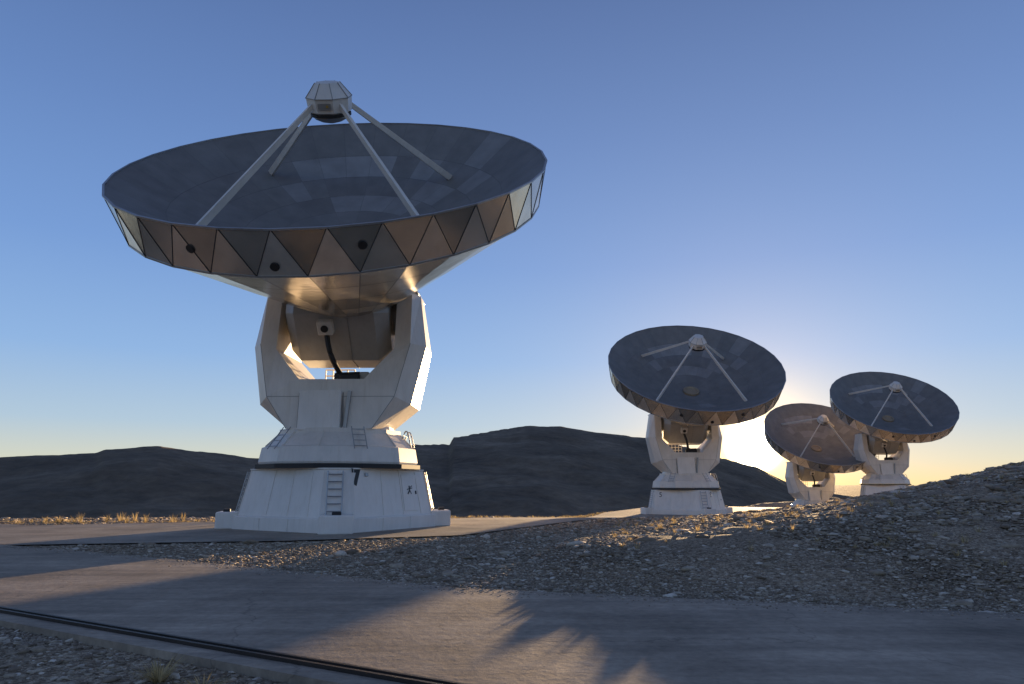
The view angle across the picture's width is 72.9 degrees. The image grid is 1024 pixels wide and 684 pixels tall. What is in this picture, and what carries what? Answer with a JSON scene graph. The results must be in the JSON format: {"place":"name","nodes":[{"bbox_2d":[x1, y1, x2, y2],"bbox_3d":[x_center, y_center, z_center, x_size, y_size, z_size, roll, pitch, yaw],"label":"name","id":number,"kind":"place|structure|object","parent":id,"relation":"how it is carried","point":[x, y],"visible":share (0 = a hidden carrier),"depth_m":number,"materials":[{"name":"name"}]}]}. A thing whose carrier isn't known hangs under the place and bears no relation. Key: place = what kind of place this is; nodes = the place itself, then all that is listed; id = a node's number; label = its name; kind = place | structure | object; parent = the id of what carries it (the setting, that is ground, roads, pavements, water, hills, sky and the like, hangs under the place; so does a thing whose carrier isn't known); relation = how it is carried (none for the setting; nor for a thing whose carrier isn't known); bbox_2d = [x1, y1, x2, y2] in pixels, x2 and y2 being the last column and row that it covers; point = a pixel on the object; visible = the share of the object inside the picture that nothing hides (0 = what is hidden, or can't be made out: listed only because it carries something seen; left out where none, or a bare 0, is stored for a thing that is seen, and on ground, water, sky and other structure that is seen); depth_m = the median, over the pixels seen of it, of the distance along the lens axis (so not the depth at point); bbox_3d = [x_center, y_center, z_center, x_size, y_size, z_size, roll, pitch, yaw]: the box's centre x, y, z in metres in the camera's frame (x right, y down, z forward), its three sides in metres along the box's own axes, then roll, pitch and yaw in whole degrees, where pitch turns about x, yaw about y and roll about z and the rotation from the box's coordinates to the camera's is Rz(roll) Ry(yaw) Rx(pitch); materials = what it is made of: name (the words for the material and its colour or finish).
{"place":"outdoors","nodes":[
{"label":"outdoors","id":0,"kind":"place"},
{"bbox_2d":[0,506,774,544],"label":"service road","id":1,"kind":"structure","parent":0,"point":[13,534],"depth_m":23.49,"materials":[{"name":"concrete"}]},
{"bbox_2d":[102,80,546,534],"bbox_3d":[-6.197,-2.420,24.368,14.593,17.691,13.046,-6,-13,27],"label":"radio telescope","id":2,"kind":"object","parent":1,"relation":"on","point":[338,246],"visible":1,"depth_m":25.14,"materials":[{"name":"white paint"}]},
{"bbox_2d":[608,325,785,514],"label":"radio telescope","id":3,"kind":"object","parent":1,"relation":"on","point":[687,386],"visible":0.99,"depth_m":61.32,"materials":[{"name":"white paint"}]},
{"bbox_2d":[0,426,916,521],"bbox_3d":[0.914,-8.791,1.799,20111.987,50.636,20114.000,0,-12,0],"label":"hills","id":4,"kind":"structure","parent":0,"point":[541,471],"depth_m":192.57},
{"bbox_2d":[0,544,1023,683],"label":"concrete track","id":5,"kind":"structure","parent":0,"point":[489,636],"depth_m":7.67,"materials":[{"name":"grey concrete"}]},
{"bbox_2d":[0,606,466,683],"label":"steel rail","id":6,"kind":"object","parent":5,"relation":"on","point":[388,675],"visible":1,"depth_m":6.50,"materials":[{"name":"black metal"}]},
{"bbox_2d":[5,545,1020,619],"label":"stray pebbles","id":7,"kind":"object","parent":5,"relation":"on","point":[621,597],"visible":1,"depth_m":10.01,"materials":[{"name":"stone"}]},
{"bbox_2d":[0,461,1023,683],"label":"ground","id":8,"kind":"structure","parent":0,"point":[726,540],"depth_m":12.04,"materials":[{"name":"gravel"}]},
{"bbox_2d":[0,627,285,683],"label":"gravel bed","id":9,"kind":"object","parent":8,"relation":"on","point":[41,649],"visible":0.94,"depth_m":6.21,"materials":[{"name":"grey gravel"}]},
{"bbox_2d":[126,653,193,683],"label":"grass tuft","id":10,"kind":"object","parent":9,"relation":"on","point":[159,673],"visible":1,"depth_m":5.82,"materials":[{"name":"plant"}]},
{"bbox_2d":[170,670,238,683],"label":"grass tuft","id":11,"kind":"object","parent":9,"relation":"on","point":[204,680],"visible":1,"depth_m":5.62,"materials":[{"name":"plant"}]},
{"bbox_2d":[0,615,389,683],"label":"kerb","id":12,"kind":"structure","parent":8,"relation":"on","point":[261,669],"depth_m":6.45,"materials":[{"name":"concrete"}]},
{"bbox_2d":[2,511,611,523],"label":"dry grass","id":13,"kind":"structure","parent":8,"relation":"on","point":[127,519],"depth_m":29.87,"materials":[{"name":"plant"}]},
{"bbox_2d":[611,462,1023,565],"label":"mound grass","id":14,"kind":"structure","parent":8,"relation":"on","point":[859,504],"depth_m":17.24,"materials":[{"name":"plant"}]},
{"bbox_2d":[764,403,875,506],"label":"radio telescope","id":15,"kind":"object","parent":8,"relation":"on","point":[814,443],"visible":0.66,"depth_m":98.92,"materials":[{"name":"white paint"}]},
{"bbox_2d":[830,372,959,494],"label":"radio telescope","id":16,"kind":"object","parent":8,"relation":"on","point":[893,415],"visible":0.83,"depth_m":91.42,"materials":[{"name":"white paint"}]},
{"bbox_2d":[0,0,1023,484],"label":"sky","id":17,"kind":"structure","parent":0,"point":[835,188],"materials":[{"name":"blue"}]}
]}

